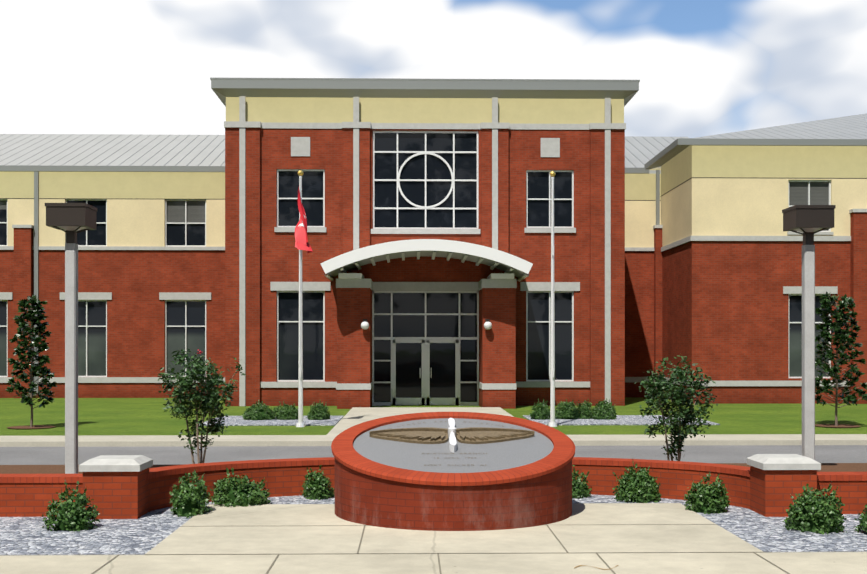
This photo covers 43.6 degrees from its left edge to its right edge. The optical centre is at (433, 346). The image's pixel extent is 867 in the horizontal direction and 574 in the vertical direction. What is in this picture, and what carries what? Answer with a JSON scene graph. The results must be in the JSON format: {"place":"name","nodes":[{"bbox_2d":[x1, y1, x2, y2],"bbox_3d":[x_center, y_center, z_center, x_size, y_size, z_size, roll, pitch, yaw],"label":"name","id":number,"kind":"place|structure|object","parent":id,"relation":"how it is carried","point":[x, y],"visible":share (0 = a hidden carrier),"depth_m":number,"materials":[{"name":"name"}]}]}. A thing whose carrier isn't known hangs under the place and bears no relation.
{"place":"outdoors","nodes":[
{"label":"outdoors","id":0,"kind":"place"},
{"bbox_2d":[0,503,866,573],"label":"paved plaza","id":1,"kind":"structure","parent":0,"point":[239,539],"depth_m":10.55,"materials":[{"name":"concrete"}]},
{"bbox_2d":[335,458,571,530],"bbox_3d":[0.237,1.481,13.082,2.850,1.065,2.850,0,0,-1],"label":"monument brick drum","id":2,"kind":"object","parent":1,"relation":"on","point":[366,499],"visible":0.38,"depth_m":11.83,"materials":[{"name":"red brick"}]},
{"bbox_2d":[331,412,574,485],"bbox_3d":[0.237,1.186,13.082,2.930,0.630,2.930,0,0,-1],"label":"monument rowlock rim","id":3,"kind":"object","parent":2,"relation":"on","point":[348,455],"visible":1,"depth_m":12.35,"materials":[{"name":"red brick"}]},
{"bbox_2d":[353,418,553,472],"bbox_3d":[0.237,1.180,13.082,2.420,0.470,2.420,0,0,-1],"label":"monument granite disc","id":4,"kind":"object","parent":2,"relation":"on","point":[494,456],"visible":0.56,"depth_m":12.79,"materials":[{"name":"grey stone"}]},
{"bbox_2d":[384,421,510,465],"bbox_3d":[0.231,1.157,13.177,2.009,0.374,1.926,0,0,-1],"label":"monument lettering","id":5,"kind":"object","parent":4,"relation":"attached to","point":[453,453],"visible":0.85,"depth_m":12.53},
{"bbox_2d":[369,427,534,443],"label":"bronze wings","id":6,"kind":"object","parent":4,"relation":"attached to","point":[468,435],"visible":0.98,"depth_m":13.31},
{"bbox_2d":[448,418,456,451],"bbox_3d":[0.231,1.081,13.368,0.101,0.331,1.292,0,0,-1],"label":"monument propeller","id":7,"kind":"object","parent":4,"relation":"attached to","point":[452,435],"visible":1,"depth_m":13.24,"materials":[{"name":"white metal"}]},
{"bbox_2d":[75,524,866,573],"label":"sidewalk joints","id":8,"kind":"object","parent":1,"relation":"on","point":[364,525],"visible":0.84,"depth_m":10.40,"materials":[{"name":"grey concrete"}]},
{"bbox_2d":[0,397,866,435],"bbox_3d":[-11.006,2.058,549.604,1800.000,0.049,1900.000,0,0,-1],"label":"ground","id":9,"kind":"structure","parent":0,"point":[123,416],"depth_m":30.23,"materials":[{"name":"green plant"}]},
{"bbox_2d":[296,176,304,426],"bbox_3d":[-3.365,-1.142,27.450,0.234,6.350,0.240,0,0,-1],"label":"flagpole","id":10,"kind":"object","parent":9,"relation":"on","point":[300,423],"visible":0.9,"depth_m":27.41,"materials":[{"name":"silver metal"}]},
{"bbox_2d":[295,185,312,253],"bbox_3d":[-3.251,-3.202,27.190,0.476,1.810,0.402,0,0,-1],"label":"flag","id":11,"kind":"object","parent":10,"relation":"attached to","point":[301,241],"visible":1,"depth_m":27.15,"materials":[{"name":"red fabric"}]},
{"bbox_2d":[306,401,330,419],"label":"shrub leaves","id":12,"kind":"object","parent":9,"relation":"on","point":[312,416],"depth_m":29.69,"materials":[{"name":"green plant"}]},
{"bbox_2d":[0,128,866,408],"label":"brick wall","id":13,"kind":"structure","parent":9,"relation":"on","point":[716,310],"depth_m":37.32,"materials":[{"name":"red brick"}]},
{"bbox_2d":[0,131,830,405],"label":"window frames","id":14,"kind":"structure","parent":13,"relation":"attached to","point":[425,399],"depth_m":37.37,"materials":[{"name":"grey metal"}]},
{"bbox_2d":[0,133,828,401],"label":"window glass","id":15,"kind":"object","parent":14,"relation":"in","point":[409,366],"depth_m":37.45,"materials":[{"name":"black glass"}]},
{"bbox_2d":[320,239,532,281],"bbox_3d":[-0.238,-2.807,35.717,6.720,1.180,3.000,0,0,-1],"label":"entrance canopy","id":16,"kind":"object","parent":13,"relation":"attached to","point":[464,248],"visible":1,"depth_m":34.24,"materials":[{"name":"white metal"}]},
{"bbox_2d":[327,251,524,277],"bbox_3d":[-0.239,-2.722,35.767,6.456,0.749,2.900,0,0,-1],"label":"canopy underside","id":17,"kind":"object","parent":16,"relation":"attached to","point":[472,258],"depth_m":35.96,"materials":[{"name":"metal"}]},
{"bbox_2d":[361,322,491,329],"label":"wall lamps","id":18,"kind":"object","parent":13,"relation":"attached to","point":[365,325],"visible":0.92,"depth_m":35.17,"materials":[{"name":"white glass"}]},
{"bbox_2d":[0,96,866,405],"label":"building trim","id":19,"kind":"structure","parent":13,"relation":"attached to","point":[550,146],"depth_m":37.18,"materials":[{"name":"grey concrete"}]},
{"bbox_2d":[0,97,866,199],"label":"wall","id":20,"kind":"structure","parent":13,"relation":"attached to","point":[687,163],"depth_m":38.66,"materials":[{"name":"beige paint"}]},
{"bbox_2d":[0,113,866,168],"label":"metal roof","id":21,"kind":"object","parent":13,"relation":"on","point":[106,150],"visible":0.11,"depth_m":45.79,"materials":[{"name":"grey metal"}]},
{"bbox_2d":[0,78,866,392],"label":"roof fascia","id":22,"kind":"structure","parent":13,"relation":"attached to","point":[624,90],"depth_m":36.89,"materials":[{"name":"grey metal"}]},
{"bbox_2d":[8,178,866,246],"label":"wall","id":23,"kind":"structure","parent":13,"relation":"attached to","point":[723,207],"depth_m":40.09,"materials":[{"name":"beige paint"}]},
{"bbox_2d":[0,465,866,518],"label":"brick seat wall","id":24,"kind":"structure","parent":9,"relation":"on","point":[136,495],"depth_m":12.96,"materials":[{"name":"red brick"}]},
{"bbox_2d":[0,457,866,482],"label":"wall coping","id":25,"kind":"object","parent":24,"relation":"on","point":[214,466],"visible":0.62,"depth_m":13.98,"materials":[{"name":"red brick"}]},
{"bbox_2d":[79,454,820,471],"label":"pier caps","id":26,"kind":"object","parent":24,"relation":"on","point":[119,463],"visible":1,"depth_m":12.72,"materials":[{"name":"white concrete"}]},
{"bbox_2d":[0,494,866,554],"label":"gravel bed","id":27,"kind":"object","parent":9,"relation":"on","point":[146,532],"visible":0.12,"depth_m":11.62,"materials":[{"name":"grey gravel"}]},
{"bbox_2d":[42,479,99,530],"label":"shrub leaves","id":28,"kind":"object","parent":27,"relation":"on","point":[82,501],"depth_m":11.83,"materials":[{"name":"green plant"}]},
{"bbox_2d":[169,470,212,517],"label":"shrub leaves","id":29,"kind":"object","parent":27,"relation":"on","point":[182,497],"depth_m":12.83,"materials":[{"name":"green plant"}]},
{"bbox_2d":[209,467,271,506],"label":"shrub leaves","id":30,"kind":"object","parent":27,"relation":"on","point":[223,485],"depth_m":13.57,"materials":[{"name":"green plant"}]},
{"bbox_2d":[300,465,334,499],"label":"shrub leaves","id":31,"kind":"object","parent":27,"relation":"on","point":[321,479],"depth_m":14.27,"materials":[{"name":"green plant"}]},
{"bbox_2d":[572,465,591,498],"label":"shrub leaves","id":32,"kind":"object","parent":27,"relation":"on","point":[585,491],"depth_m":14.37,"materials":[{"name":"green plant"}]},
{"bbox_2d":[612,459,661,502],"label":"shrub leaves","id":33,"kind":"object","parent":27,"relation":"on","point":[644,479],"depth_m":14.01,"materials":[{"name":"green plant"}]},
{"bbox_2d":[684,472,729,513],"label":"shrub leaves","id":34,"kind":"object","parent":27,"relation":"on","point":[720,494],"depth_m":13.09,"materials":[{"name":"green plant"}]},
{"bbox_2d":[782,481,847,533],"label":"shrub leaves","id":35,"kind":"object","parent":27,"relation":"on","point":[808,498],"depth_m":11.71,"materials":[{"name":"green plant"}]},
{"bbox_2d":[853,504,866,532],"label":"shrub leaves","id":36,"kind":"object","parent":27,"relation":"on","point":[862,525],"depth_m":11.63,"materials":[{"name":"green plant"}]},
{"bbox_2d":[0,407,866,446],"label":"sidewalk","id":37,"kind":"structure","parent":9,"relation":"on","point":[353,416],"depth_m":23.02,"materials":[{"name":"beige concrete"}]},
{"bbox_2d":[0,463,866,473],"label":"mulch bed","id":38,"kind":"object","parent":9,"relation":"on","point":[60,469],"depth_m":17.90,"materials":[{"name":"grey gravel"}]},
{"bbox_2d":[65,243,77,473],"bbox_3d":[-5.378,0.253,16.105,0.280,3.560,0.280,0,0,-1],"label":"lamp post","id":39,"kind":"object","parent":38,"relation":"on","point":[71,358],"visible":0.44,"depth_m":16.03,"materials":[{"name":"concrete"}]},
{"bbox_2d":[45,203,96,243],"bbox_3d":[-5.378,-1.812,16.105,0.594,0.570,0.594,0,0,-1],"label":"lamp head","id":40,"kind":"object","parent":39,"relation":"on","point":[78,215],"visible":0.94,"depth_m":15.82,"materials":[{"name":"brown metal"}]},
{"bbox_2d":[59,226,86,230],"bbox_3d":[-5.378,-1.742,16.105,0.440,0.050,0.440,0,0,-1],"label":"lamp lens","id":41,"kind":"object","parent":40,"relation":"attached to","point":[69,228],"visible":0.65,"depth_m":15.98,"materials":[{"name":"grey glass"}]},
{"bbox_2d":[157,349,244,463],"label":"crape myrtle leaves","id":42,"kind":"object","parent":38,"relation":"on","point":[184,384],"depth_m":16.12,"materials":[{"name":"green plant"}]},
{"bbox_2d":[634,353,717,460],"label":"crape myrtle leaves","id":43,"kind":"object","parent":38,"relation":"on","point":[675,392],"depth_m":16.31,"materials":[{"name":"green plant"}]},
{"bbox_2d":[802,245,814,459],"bbox_3d":[5.650,0.253,16.336,0.280,3.560,0.280,0,0,-1],"label":"lamp post","id":44,"kind":"object","parent":38,"relation":"on","point":[808,350],"visible":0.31,"depth_m":16.26,"materials":[{"name":"concrete"}]},
{"bbox_2d":[782,205,835,244],"bbox_3d":[5.650,-1.812,16.336,0.594,0.570,0.594,0,0,-1],"label":"lamp head","id":45,"kind":"object","parent":44,"relation":"on","point":[806,216],"visible":0.92,"depth_m":16.05,"materials":[{"name":"brown metal"}]},
{"bbox_2d":[794,228,822,232],"bbox_3d":[5.650,-1.742,16.336,0.440,0.050,0.440,0,0,-1],"label":"lamp lens","id":46,"kind":"object","parent":45,"relation":"attached to","point":[809,229],"visible":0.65,"depth_m":16.21,"materials":[{"name":"grey glass"}]},
{"bbox_2d":[7,424,860,428],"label":"magnolia mulch rings","id":47,"kind":"object","parent":9,"relation":"on","point":[49,426],"visible":0.88,"depth_m":27.24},
{"bbox_2d":[5,295,56,426],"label":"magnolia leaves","id":48,"kind":"object","parent":47,"relation":"on","point":[23,328],"depth_m":27.00,"materials":[{"name":"green plant"}]},
{"bbox_2d":[815,292,866,425],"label":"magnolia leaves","id":49,"kind":"object","parent":47,"relation":"on","point":[826,302],"depth_m":27.40,"materials":[{"name":"green plant"}]},
{"bbox_2d":[199,415,719,425],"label":"entrance gravel beds","id":50,"kind":"object","parent":9,"relation":"on","point":[619,420],"visible":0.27,"depth_m":28.99,"materials":[{"name":"grey gravel"}]},
{"bbox_2d":[242,400,275,420],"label":"shrub leaves","id":51,"kind":"object","parent":50,"relation":"on","point":[252,411],"depth_m":29.61,"materials":[{"name":"green plant"}]},
{"bbox_2d":[272,401,297,419],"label":"shrub leaves","id":52,"kind":"object","parent":50,"relation":"on","point":[292,411],"depth_m":29.72,"materials":[{"name":"green plant"}]},
{"bbox_2d":[555,399,578,418],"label":"shrub leaves","id":53,"kind":"object","parent":50,"relation":"on","point":[572,405],"depth_m":29.91,"materials":[{"name":"green plant"}]},
{"bbox_2d":[576,399,592,418],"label":"shrub leaves","id":54,"kind":"object","parent":50,"relation":"on","point":[589,411],"depth_m":30.08,"materials":[{"name":"green plant"}]},
{"bbox_2d":[591,398,617,419],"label":"shrub leaves","id":55,"kind":"object","parent":50,"relation":"on","point":[597,409],"depth_m":29.86,"materials":[{"name":"green plant"}]},
{"bbox_2d":[529,399,549,419],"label":"shrub leaves","id":56,"kind":"object","parent":9,"relation":"on","point":[545,410],"depth_m":29.82,"materials":[{"name":"green plant"}]},
{"bbox_2d":[548,177,556,426],"bbox_3d":[3.033,-1.142,27.584,0.234,6.350,0.240,0,0,-1],"label":"flagpole","id":57,"kind":"object","parent":9,"relation":"on","point":[552,423],"visible":0.96,"depth_m":27.55,"materials":[{"name":"silver metal"}]},
{"bbox_2d":[0,445,866,464],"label":"asphalt drive","id":58,"kind":"object","parent":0,"point":[167,455],"depth_m":21.02,"materials":[{"name":"grey asphalt"}]},
{"bbox_2d":[0,177,866,200],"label":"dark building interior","id":59,"kind":"object","parent":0,"point":[625,200],"visible":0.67,"depth_m":42.88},
{"bbox_2d":[0,0,866,137],"label":"sky","id":60,"kind":"structure","parent":0,"point":[702,68],"materials":[{"name":"white"}]}
]}

